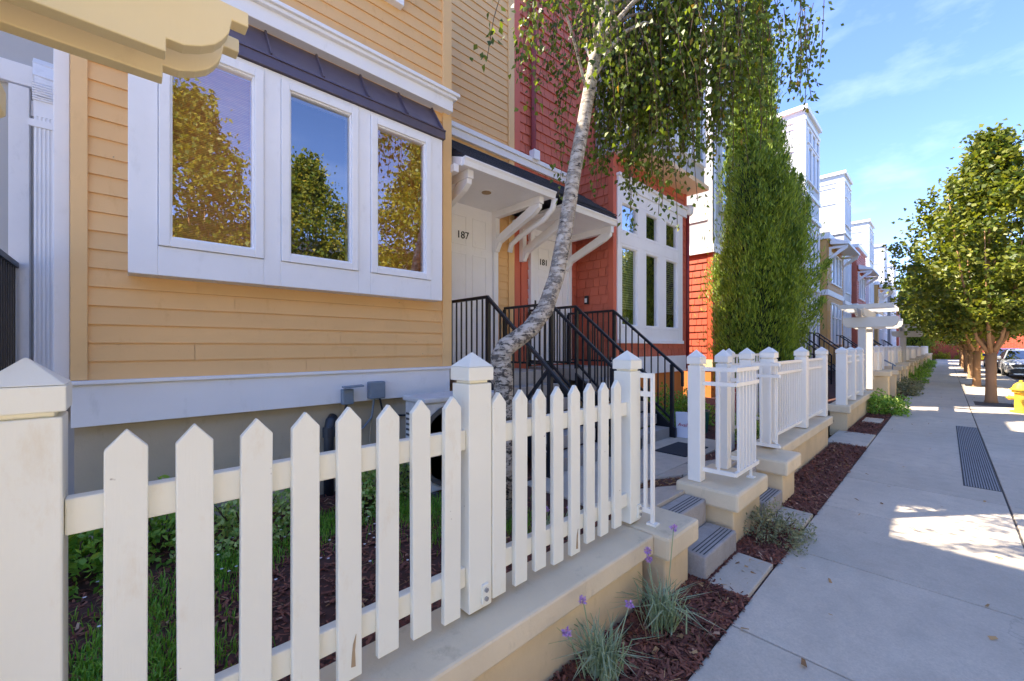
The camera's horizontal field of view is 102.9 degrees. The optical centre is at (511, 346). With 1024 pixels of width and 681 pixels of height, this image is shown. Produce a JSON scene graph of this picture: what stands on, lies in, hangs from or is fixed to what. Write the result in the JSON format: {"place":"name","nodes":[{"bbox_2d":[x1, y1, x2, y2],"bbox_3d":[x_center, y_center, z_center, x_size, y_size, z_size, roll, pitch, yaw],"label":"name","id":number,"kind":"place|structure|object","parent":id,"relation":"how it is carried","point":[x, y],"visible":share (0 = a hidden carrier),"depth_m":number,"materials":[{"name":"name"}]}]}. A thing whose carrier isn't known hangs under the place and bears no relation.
{"place":"outdoors","nodes":[
{"label":"outdoors","id":0,"kind":"place"},
{"bbox_2d":[527,437,736,507],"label":"garden path","id":1,"kind":"structure","parent":0,"point":[669,465],"depth_m":4.36,"materials":[{"name":"concrete"}]},
{"bbox_2d":[655,442,707,456],"bbox_3d":[2.259,1.363,5.435,0.700,0.012,0.420,0,0,-43],"label":"doormat","id":2,"kind":"object","parent":1,"relation":"on","point":[679,448],"visible":0.71,"depth_m":5.38,"materials":[{"name":"rubber"}]},
{"bbox_2d":[676,412,687,437],"bbox_3d":[2.591,1.189,6.188,0.206,0.398,0.114,0,0,37],"label":"paper bag","id":3,"kind":"object","parent":1,"relation":"on","point":[682,423],"visible":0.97,"depth_m":6.15,"materials":[{"name":"white paper"}]},
{"bbox_2d":[552,359,935,680],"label":"planting strip","id":4,"kind":"object","parent":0,"point":[714,642],"depth_m":2.47,"materials":[{"name":"brown soil"}]},
{"bbox_2d":[68,370,916,680],"bbox_3d":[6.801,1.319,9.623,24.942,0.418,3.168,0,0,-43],"label":"bark mulch","id":5,"kind":"object","parent":4,"relation":"on","point":[746,544],"visible":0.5,"depth_m":2.31,"materials":[{"name":"brown wood"}]},
{"bbox_2d":[0,31,73,494],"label":"white townhouse","id":6,"kind":"structure","parent":5,"relation":"on","point":[35,176],"depth_m":3.06,"materials":[{"name":"paint"}]},
{"bbox_2d":[0,249,18,370],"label":"stair railing","id":7,"kind":"object","parent":6,"relation":"attached to","point":[9,265],"visible":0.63,"depth_m":2.92,"materials":[{"name":"black metal"}]},
{"bbox_2d":[68,528,102,601],"bbox_3d":[-2.534,1.150,2.405,0.580,0.535,0.631,0,0,-43],"label":"shrub","id":8,"kind":"object","parent":5,"relation":"on","point":[81,545],"visible":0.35,"depth_m":2.34,"materials":[{"name":"green plant"}]},
{"bbox_2d":[99,475,223,571],"bbox_3d":[-2.346,1.129,2.748,0.652,0.572,0.638,0,0,-43],"label":"shrub","id":9,"kind":"object","parent":5,"relation":"on","point":[158,529],"visible":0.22,"depth_m":2.65,"materials":[{"name":"green plant"}]},
{"bbox_2d":[168,488,290,562],"bbox_3d":[-1.883,1.127,2.895,0.867,0.558,0.862,0,0,-43],"label":"shrub","id":10,"kind":"object","parent":5,"relation":"on","point":[230,524],"visible":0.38,"depth_m":2.84,"materials":[{"name":"green plant"}]},
{"bbox_2d":[68,490,567,680],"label":"grass","id":11,"kind":"structure","parent":5,"relation":"on","point":[95,668],"depth_m":2.07,"materials":[{"name":"green plant"}]},
{"bbox_2d":[70,0,616,538],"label":"yellow townhouse","id":12,"kind":"structure","parent":5,"relation":"on","point":[288,216],"depth_m":3.55,"materials":[{"name":"paint"}]},
{"bbox_2d":[158,55,263,258],"bbox_3d":[-2.277,-1.464,3.116,0.642,1.507,0.130,0,0,-43],"label":"window","id":13,"kind":"structure","parent":12,"relation":"in","point":[211,126],"depth_m":3.14,"materials":[{"name":"white paint"}]},
{"bbox_2d":[281,79,358,270],"bbox_3d":[-1.714,-1.464,3.646,0.646,1.507,0.130,0,0,-43],"label":"window","id":14,"kind":"structure","parent":12,"relation":"in","point":[290,91],"depth_m":3.64,"materials":[{"name":"white paint"}]},
{"bbox_2d":[322,413,337,496],"bbox_3d":[-1.702,1.016,3.819,0.106,0.769,0.157,0,0,2],"label":"drain pipe","id":15,"kind":"object","parent":12,"relation":"attached to","point":[328,432],"visible":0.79,"depth_m":3.76,"materials":[{"name":"black plastic"}]},
{"bbox_2d":[341,384,363,409],"bbox_3d":[-1.521,0.535,3.866,0.194,0.345,0.176,0,0,-34],"label":"outlet box","id":16,"kind":"object","parent":12,"relation":"attached to","point":[347,397],"visible":0.9,"depth_m":3.83,"materials":[{"name":"grey plastic"}]},
{"bbox_2d":[361,381,405,443],"bbox_3d":[-1.297,0.823,4.149,0.606,0.955,0.161,0,0,-43],"label":"outlet box","id":17,"kind":"object","parent":12,"relation":"attached to","point":[375,389],"visible":0.79,"depth_m":4.03,"materials":[{"name":"grey plastic"}]},
{"bbox_2d":[384,0,403,9],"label":"window","id":18,"kind":"structure","parent":12,"relation":"in","point":[399,4],"depth_m":4.25,"materials":[{"name":"white paint"}]},
{"bbox_2d":[370,115,430,279],"bbox_3d":[-1.147,-1.464,4.180,0.664,1.507,0.130,0,0,-43],"label":"window","id":19,"kind":"structure","parent":12,"relation":"in","point":[400,158],"depth_m":4.20,"materials":[{"name":"white paint"}]},
{"bbox_2d":[452,203,491,364],"bbox_3d":[-0.649,-0.895,6.118,0.900,2.410,0.060,0,0,-43],"label":"door","id":20,"kind":"structure","parent":12,"relation":"in","point":[471,226],"depth_m":6.12,"materials":[{"name":"white paint"}]},
{"bbox_2d":[361,470,375,522],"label":"shrub","id":21,"kind":"object","parent":5,"relation":"on","point":[368,490],"visible":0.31,"depth_m":3.37,"materials":[{"name":"green plant"}]},
{"bbox_2d":[375,462,409,498],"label":"shrub","id":22,"kind":"object","parent":5,"relation":"on","point":[403,478],"visible":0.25,"depth_m":3.82,"materials":[{"name":"green plant"}]},
{"bbox_2d":[403,390,493,497],"bbox_3d":[-0.603,0.935,4.102,0.996,0.930,0.400,0,0,-43],"label":"air conditioner","id":23,"kind":"object","parent":5,"relation":"on","point":[434,402],"visible":0.09,"depth_m":3.77,"materials":[{"name":"grey metal"}]},
{"bbox_2d":[450,368,610,477],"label":"entry stairs","id":24,"kind":"structure","parent":5,"relation":"on","point":[530,388],"depth_m":5.16,"materials":[{"name":"concrete"}]},
{"bbox_2d":[452,295,569,460],"bbox_3d":[-0.192,0.370,4.900,0.051,1.999,2.320,0,0,-43],"label":"stair railing","id":25,"kind":"object","parent":24,"relation":"on","point":[550,373],"visible":0.55,"depth_m":4.76,"materials":[{"name":"black metal"}]},
{"bbox_2d":[503,304,616,440],"bbox_3d":[0.661,0.370,5.703,0.048,1.999,2.320,0,0,-43],"label":"stair railing","id":26,"kind":"object","parent":24,"relation":"on","point":[579,333],"visible":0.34,"depth_m":5.70,"materials":[{"name":"black metal"}]},
{"bbox_2d":[98,389,1015,680],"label":"leaf litter","id":27,"kind":"object","parent":5,"relation":"on","point":[690,601],"visible":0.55,"depth_m":2.26,"materials":[{"name":"brown plant"}]},
{"bbox_2d":[529,364,676,449],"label":"entry stairs","id":28,"kind":"structure","parent":5,"relation":"on","point":[664,428],"depth_m":6.26,"materials":[{"name":"concrete"}]},
{"bbox_2d":[528,305,649,400],"bbox_3d":[1.043,0.370,6.144,0.048,1.999,2.200,0,0,-43],"label":"stair railing","id":29,"kind":"object","parent":28,"relation":"on","point":[577,309],"visible":0.45,"depth_m":6.18,"materials":[{"name":"black metal"}]},
{"bbox_2d":[567,309,683,425],"bbox_3d":[1.793,0.370,6.850,0.048,1.999,2.200,0,0,-43],"label":"stair railing","id":30,"kind":"object","parent":28,"relation":"on","point":[662,354],"visible":0.81,"depth_m":6.67,"materials":[{"name":"black metal"}]},
{"bbox_2d":[549,594,662,680],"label":"flowering clump","id":31,"kind":"object","parent":5,"relation":"on","point":[604,663],"visible":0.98,"depth_m":1.83,"materials":[{"name":"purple plant"}]},
{"bbox_2d":[512,0,708,407],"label":"red townhouse","id":32,"kind":"structure","parent":5,"relation":"on","point":[638,279],"depth_m":7.66,"materials":[{"name":"paint"}]},
{"bbox_2d":[534,237,566,363],"bbox_3d":[0.688,-0.795,7.375,0.930,2.210,0.060,0,0,-43],"label":"door","id":33,"kind":"structure","parent":32,"relation":"in","point":[543,254],"depth_m":7.28,"materials":[{"name":"white paint"}]},
{"bbox_2d":[621,243,638,327],"bbox_3d":[2.184,-1.125,7.718,0.640,1.546,0.108,0,0,-43],"label":"window","id":34,"kind":"structure","parent":32,"relation":"in","point":[629,254],"depth_m":7.75,"materials":[{"name":"white paint"}]},
{"bbox_2d":[621,199,638,237],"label":"window","id":35,"kind":"structure","parent":32,"relation":"in","point":[624,205],"depth_m":7.73,"materials":[{"name":"glass"}]},
{"bbox_2d":[645,251,658,329],"bbox_3d":[2.813,-1.125,8.298,0.590,1.546,0.090,0,0,-43],"label":"window","id":36,"kind":"structure","parent":32,"relation":"in","point":[651,259],"depth_m":8.34,"materials":[{"name":"white paint"}]},
{"bbox_2d":[645,210,658,244],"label":"window","id":37,"kind":"structure","parent":32,"relation":"in","point":[651,220],"depth_m":8.33,"materials":[{"name":"white paint"}]},
{"bbox_2d":[665,257,678,330],"bbox_3d":[3.437,-1.125,8.897,0.640,1.546,0.108,0,0,-43],"label":"window","id":38,"kind":"structure","parent":32,"relation":"in","point":[671,266],"depth_m":8.94,"materials":[{"name":"white paint"}]},
{"bbox_2d":[665,219,678,251],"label":"window","id":39,"kind":"structure","parent":32,"relation":"in","point":[671,236],"depth_m":8.94,"materials":[{"name":"white paint"}]},
{"bbox_2d":[674,99,690,157],"bbox_3d":[3.472,-4.825,8.313,0.650,1.750,0.090,0,0,-43],"label":"window","id":40,"kind":"structure","parent":32,"relation":"in","point":[676,138],"depth_m":8.20,"materials":[{"name":"white paint"}]},
{"bbox_2d":[691,86,705,168],"bbox_3d":[4.036,-4.825,8.844,0.600,1.750,0.090,0,0,-43],"label":"window","id":41,"kind":"structure","parent":32,"relation":"in","point":[703,165],"depth_m":8.93,"materials":[{"name":"white paint"}]},
{"bbox_2d":[470,0,843,523],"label":"birch tree","id":42,"kind":"object","parent":5,"relation":"on","point":[611,47],"visible":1,"depth_m":4.26,"materials":[{"name":"green plant"}]},
{"bbox_2d":[640,382,686,428],"bbox_3d":[2.539,0.982,6.954,0.968,0.859,1.083,0,0,26],"label":"shrub","id":43,"kind":"object","parent":5,"relation":"on","point":[661,399],"visible":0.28,"depth_m":6.84,"materials":[{"name":"green plant"}]},
{"bbox_2d":[611,524,727,642],"bbox_3d":[0.782,1.252,2.168,0.556,0.497,0.551,0,0,10],"label":"flowering clump","id":44,"kind":"object","parent":5,"relation":"on","point":[664,612],"visible":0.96,"depth_m":2.15,"materials":[{"name":"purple plant"}]},
{"bbox_2d":[663,385,715,425],"bbox_3d":[3.281,1.052,7.545,0.925,0.727,1.043,0,0,-43],"label":"shrub","id":45,"kind":"object","parent":5,"relation":"on","point":[706,407],"visible":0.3,"depth_m":7.52,"materials":[{"name":"green plant"}]},
{"bbox_2d":[683,20,734,397],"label":"red corner townhouse","id":46,"kind":"structure","parent":5,"relation":"on","point":[701,224],"depth_m":11.24,"materials":[{"name":"paint"}]},
{"bbox_2d":[720,141,732,213],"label":"window","id":47,"kind":"structure","parent":46,"relation":"in","point":[722,151],"depth_m":11.35,"materials":[{"name":"white paint"}]},
{"bbox_2d":[735,413,759,443],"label":"shrub","id":48,"kind":"object","parent":5,"relation":"on","point":[757,430],"visible":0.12,"depth_m":5.43,"materials":[{"name":"green plant"}]},
{"bbox_2d":[726,348,776,450],"bbox_3d":[3.375,0.661,5.716,1.962,1.278,0.112,0,0,-43],"label":"metal fence","id":49,"kind":"object","parent":5,"relation":"on","point":[734,355],"visible":0.23,"depth_m":5.08,"materials":[{"name":"white metal"}]},
{"bbox_2d":[691,1,845,407],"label":"cypress tree","id":50,"kind":"object","parent":5,"relation":"on","point":[760,273],"visible":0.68,"depth_m":8.91,"materials":[{"name":"green plant"}]},
{"bbox_2d":[794,332,839,370],"bbox_3d":[12.014,0.364,16.180,1.675,1.872,1.944,0,0,-43],"label":"stair railing","id":51,"kind":"object","parent":5,"relation":"on","point":[819,338],"visible":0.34,"depth_m":16.07,"materials":[{"name":"black metal"}]},
{"bbox_2d":[802,337,831,383],"bbox_3d":[9.761,0.364,14.197,1.675,1.872,1.944,0,0,-43],"label":"stair railing","id":52,"kind":"object","parent":5,"relation":"on","point":[814,349],"visible":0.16,"depth_m":14.06,"materials":[{"name":"black metal"}]},
{"bbox_2d":[778,103,859,365],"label":"towered townhouse","id":53,"kind":"structure","parent":5,"relation":"on","point":[805,130],"depth_m":18.51,"materials":[{"name":"white paint"}]},
{"bbox_2d":[807,145,811,184],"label":"window","id":54,"kind":"structure","parent":53,"relation":"in","point":[809,150],"depth_m":17.36,"materials":[{"name":"white paint"}]},
{"bbox_2d":[811,150,815,188],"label":"window","id":55,"kind":"structure","parent":53,"relation":"in","point":[813,154],"depth_m":17.89,"materials":[{"name":"white paint"}]},
{"bbox_2d":[814,156,819,193],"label":"window","id":56,"kind":"structure","parent":53,"relation":"in","point":[817,189],"depth_m":18.45,"materials":[{"name":"white paint"}]},
{"bbox_2d":[830,252,834,284],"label":"window","id":57,"kind":"structure","parent":53,"relation":"in","point":[832,265],"depth_m":19.88,"materials":[{"name":"white paint"}]},
{"bbox_2d":[830,302,834,344],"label":"window","id":58,"kind":"structure","parent":53,"relation":"in","point":[832,309],"depth_m":19.47,"materials":[{"name":"white paint"}]},
{"bbox_2d":[834,256,838,286],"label":"window","id":59,"kind":"structure","parent":53,"relation":"in","point":[836,257],"depth_m":20.43,"materials":[{"name":"white paint"}]},
{"bbox_2d":[835,304,838,344],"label":"window","id":60,"kind":"structure","parent":53,"relation":"in","point":[836,305],"depth_m":20.43,"materials":[{"name":"white glass"}]},
{"bbox_2d":[834,335,857,352],"bbox_3d":[16.238,0.364,20.154,1.675,1.872,1.944,0,0,-43],"label":"stair railing","id":61,"kind":"object","parent":53,"relation":"attached to","point":[848,342],"visible":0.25,"depth_m":19.99,"materials":[{"name":"black metal"}]},
{"bbox_2d":[819,170,879,369],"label":"towered townhouse","id":62,"kind":"structure","parent":5,"relation":"on","point":[835,203],"depth_m":24.05,"materials":[{"name":"white paint"}]},
{"bbox_2d":[845,259,847,293],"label":"window","id":63,"kind":"structure","parent":62,"relation":"in","point":[846,260],"depth_m":23.63,"materials":[{"name":"white glass"}]},
{"bbox_2d":[851,219,893,345],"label":"towered townhouse","id":64,"kind":"structure","parent":5,"relation":"on","point":[862,233],"depth_m":31.54,"materials":[{"name":"white paint"}]},
{"bbox_2d":[873,244,899,345],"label":"towered townhouse","id":65,"kind":"structure","parent":5,"relation":"on","point":[880,263],"depth_m":38.84,"materials":[{"name":"white paint"}]},
{"bbox_2d":[887,265,900,345],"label":"towered townhouse","id":66,"kind":"structure","parent":5,"relation":"on","point":[896,341],"depth_m":45.90,"materials":[{"name":"white paint"}]},
{"bbox_2d":[896,276,944,352],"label":"building","id":67,"kind":"structure","parent":5,"relation":"on","point":[915,341],"depth_m":48.13,"materials":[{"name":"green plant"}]},
{"bbox_2d":[319,503,697,680],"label":"retaining wall","id":68,"kind":"structure","parent":4,"relation":"on","point":[512,632],"depth_m":1.82,"materials":[{"name":"beige paint"}]},
{"bbox_2d":[0,0,247,117],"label":"arbor","id":69,"kind":"object","parent":68,"relation":"on","point":[153,40],"visible":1,"depth_m":0.95,"materials":[{"name":"beige paint"}]},
{"bbox_2d":[0,350,641,680],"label":"picket fence","id":70,"kind":"object","parent":68,"relation":"on","point":[43,514],"visible":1,"depth_m":1.22,"materials":[{"name":"beige paint"}]},
{"bbox_2d":[640,373,659,526],"bbox_3d":[0.845,0.630,2.535,0.055,0.931,0.125,0,0,-43],"label":"metal fence","id":71,"kind":"object","parent":68,"relation":"on","point":[645,393],"visible":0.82,"depth_m":2.51,"materials":[{"name":"white metal"}]},
{"bbox_2d":[661,494,772,598],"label":"concrete steps","id":72,"kind":"structure","parent":4,"relation":"on","point":[712,548],"depth_m":2.74,"materials":[{"name":"grey concrete"}]},
{"bbox_2d":[676,463,767,542],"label":"retaining wall","id":73,"kind":"structure","parent":4,"relation":"on","point":[731,502],"depth_m":3.16,"materials":[{"name":"beige paint"}]},
{"bbox_2d":[687,349,758,481],"bbox_3d":[1.775,0.552,3.398,0.644,1.055,0.366,0,0,-43],"label":"metal fence","id":74,"kind":"object","parent":73,"relation":"on","point":[746,380],"visible":1,"depth_m":3.28,"materials":[{"name":"white metal"}]},
{"bbox_2d":[733,465,812,528],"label":"concrete steps","id":75,"kind":"structure","parent":4,"relation":"on","point":[768,493],"depth_m":3.61,"materials":[{"name":"grey concrete"}]},
{"bbox_2d":[743,496,816,556],"bbox_3d":[2.009,1.360,3.204,0.543,0.316,0.603,0,0,-43],"label":"lavender bush","id":76,"kind":"object","parent":4,"relation":"on","point":[780,524],"visible":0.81,"depth_m":3.11,"materials":[{"name":"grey plant"}]},
{"bbox_2d":[731,415,832,504],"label":"retaining wall","id":77,"kind":"structure","parent":4,"relation":"on","point":[800,448],"depth_m":4.28,"materials":[{"name":"beige paint"}]},
{"bbox_2d":[739,347,827,448],"bbox_3d":[3.595,0.535,5.161,3.032,1.066,0.372,0,0,-43],"label":"metal fence","id":78,"kind":"object","parent":77,"relation":"on","point":[806,388],"visible":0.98,"depth_m":4.81,"materials":[{"name":"white metal"}]},
{"bbox_2d":[828,390,872,434],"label":"retaining wall","id":79,"kind":"structure","parent":4,"relation":"on","point":[849,415],"depth_m":7.39,"materials":[{"name":"beige paint"}]},
{"bbox_2d":[835,347,864,404],"bbox_3d":[6.933,0.521,8.282,2.951,1.038,0.162,0,0,-43],"label":"metal fence","id":80,"kind":"object","parent":79,"relation":"on","point":[849,373],"visible":1,"depth_m":7.84,"materials":[{"name":"white paint"}]},
{"bbox_2d":[838,302,902,391],"bbox_3d":[8.697,0.055,9.873,2.360,2.050,1.020,0,0,-43],"label":"arbor","id":81,"kind":"object","parent":79,"relation":"on","point":[865,321],"visible":0.98,"depth_m":9.49,"materials":[{"name":"white paint"}]},
{"bbox_2d":[828,430,875,446],"bbox_3d":[5.505,1.530,6.626,1.200,0.100,0.495,0,0,-43],"label":"entry pad","id":82,"kind":"object","parent":4,"relation":"on","point":[856,438],"visible":0.51,"depth_m":6.57,"materials":[{"name":"concrete"}]},
{"bbox_2d":[862,417,883,423],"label":"stepping slab","id":83,"kind":"structure","parent":4,"relation":"on","point":[872,420],"depth_m":8.11,"materials":[{"name":"concrete"}]},
{"bbox_2d":[867,369,898,397],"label":"retaining wall","id":84,"kind":"structure","parent":4,"relation":"on","point":[885,380],"depth_m":10.74,"materials":[{"name":"beige paint"}]},
{"bbox_2d":[873,345,883,378],"bbox_3d":[10.465,0.411,11.715,2.632,0.918,0.132,0,0,-43],"label":"fence","id":85,"kind":"object","parent":84,"relation":"on","point":[878,357],"visible":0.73,"depth_m":11.66,"materials":[{"name":"white wood"}]},
{"bbox_2d":[866,388,911,416],"bbox_3d":[8.343,1.230,9.307,1.157,0.596,1.135,0,0,-43],"label":"shrub","id":86,"kind":"object","parent":4,"relation":"on","point":[876,402],"visible":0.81,"depth_m":9.01,"materials":[{"name":"green plant"}]},
{"bbox_2d":[884,365,906,390],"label":"retaining wall","id":87,"kind":"structure","parent":4,"relation":"on","point":[902,369],"depth_m":13.42,"materials":[{"name":"beige paint"}]},
{"bbox_2d":[884,345,894,365],"bbox_3d":[13.342,0.411,14.422,2.732,0.918,0.132,0,0,-43],"label":"fence","id":88,"kind":"object","parent":87,"relation":"on","point":[889,353],"visible":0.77,"depth_m":14.13,"materials":[{"name":"white wood"}]},
{"bbox_2d":[895,362,913,380],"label":"retaining wall","id":89,"kind":"structure","parent":4,"relation":"on","point":[909,365],"depth_m":16.21,"materials":[{"name":"beige paint"}]},
{"bbox_2d":[895,346,901,362],"bbox_3d":[16.401,0.411,17.300,3.132,0.918,0.132,0,0,-43],"label":"fence","id":90,"kind":"object","parent":89,"relation":"on","point":[898,354],"visible":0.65,"depth_m":16.83,"materials":[{"name":"white wood"}]},
{"bbox_2d":[891,324,922,361],"bbox_3d":[17.910,0.055,18.542,2.360,2.050,1.020,0,0,-43],"label":"arbor","id":91,"kind":"object","parent":89,"relation":"on","point":[900,333],"visible":0.65,"depth_m":18.12,"materials":[{"name":"white paint"}]},
{"bbox_2d":[896,378,923,396],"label":"shrub","id":92,"kind":"object","parent":4,"relation":"on","point":[911,392],"visible":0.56,"depth_m":12.44,"materials":[{"name":"green plant"}]},
{"bbox_2d":[901,374,925,389],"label":"shrub","id":93,"kind":"object","parent":4,"relation":"on","point":[908,381],"visible":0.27,"depth_m":14.12,"materials":[{"name":"green plant"}]},
{"bbox_2d":[908,369,929,382],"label":"shrub","id":94,"kind":"object","parent":4,"relation":"on","point":[914,376],"visible":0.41,"depth_m":16.80,"materials":[{"name":"green plant"}]},
{"bbox_2d":[616,0,1023,295],"label":"sky","id":95,"kind":"structure","parent":0,"point":[904,82],"materials":[{"name":"blue"}]},
{"bbox_2d":[828,412,831,437],"bbox_3d":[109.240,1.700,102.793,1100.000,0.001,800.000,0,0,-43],"label":"ground","id":96,"kind":"structure","parent":0,"point":[829,435],"depth_m":8.27,"materials":[{"name":"grey concrete"}]},
{"bbox_2d":[929,334,1023,360],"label":"brick wall","id":97,"kind":"structure","parent":96,"relation":"on","point":[1012,343],"depth_m":48.76,"materials":[{"name":"red brick"}]},
{"bbox_2d":[688,359,1023,680],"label":"sidewalk","id":98,"kind":"structure","parent":0,"point":[899,598],"depth_m":2.70,"materials":[{"name":"concrete"}]},
{"bbox_2d":[881,118,1023,402],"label":"street tree","id":99,"kind":"object","parent":98,"relation":"on","point":[991,171],"visible":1,"depth_m":10.94,"materials":[{"name":"green plant"}]},
{"bbox_2d":[956,426,1001,491],"bbox_3d":[6.723,1.508,5.966,4.850,0.025,0.265,0,0,-43],"label":"drain grate","id":100,"kind":"object","parent":98,"relation":"on","point":[980,473],"visible":0.89,"depth_m":5.27,"materials":[{"name":"metal"}]},
{"bbox_2d":[1006,380,1023,413],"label":"fire hydrant","id":101,"kind":"object","parent":98,"relation":"on","point":[1017,389],"visible":1,"depth_m":9.23,"materials":[{"name":"yellow metal"}]},
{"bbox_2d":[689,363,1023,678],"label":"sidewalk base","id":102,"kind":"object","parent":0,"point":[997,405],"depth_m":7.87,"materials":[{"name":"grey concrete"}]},
{"bbox_2d":[892,313,972,371],"bbox_3d":[26.911,-1.769,24.218,4.793,6.665,5.637,0,0,-7],"label":"street tree","id":103,"kind":"object","parent":102,"relation":"on","point":[961,346],"depth_m":24.06,"materials":[{"name":"green plant"}]},
{"bbox_2d":[932,351,950,358],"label":"hedge","id":104,"kind":"object","parent":102,"relation":"on","point":[941,355],"visible":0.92,"depth_m":48.64,"materials":[{"name":"green plant"}]},
{"bbox_2d":[870,210,1023,386],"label":"street tree","id":105,"kind":"object","parent":102,"relation":"on","point":[976,358],"visible":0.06,"depth_m":15.53,"materials":[{"name":"green plant"}]},
{"bbox_2d":[902,286,1013,377],"bbox_3d":[22.414,-1.835,19.598,5.885,6.801,5.004,0,0,-34],"label":"street tree","id":106,"kind":"object","parent":102,"relation":"on","point":[969,364],"visible":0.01,"depth_m":19.70,"materials":[{"name":"green plant"}]},
{"bbox_2d":[981,361,1023,381],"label":"road","id":107,"kind":"structure","parent":0,"point":[1017,377],"depth_m":22.12,"materials":[{"name":"grey asphalt"}]},
{"bbox_2d":[997,349,1023,376],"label":"parked car","id":108,"kind":"object","parent":107,"relation":"on","point":[1010,361],"visible":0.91,"depth_m":21.21,"materials":[{"name":"silver metal"}]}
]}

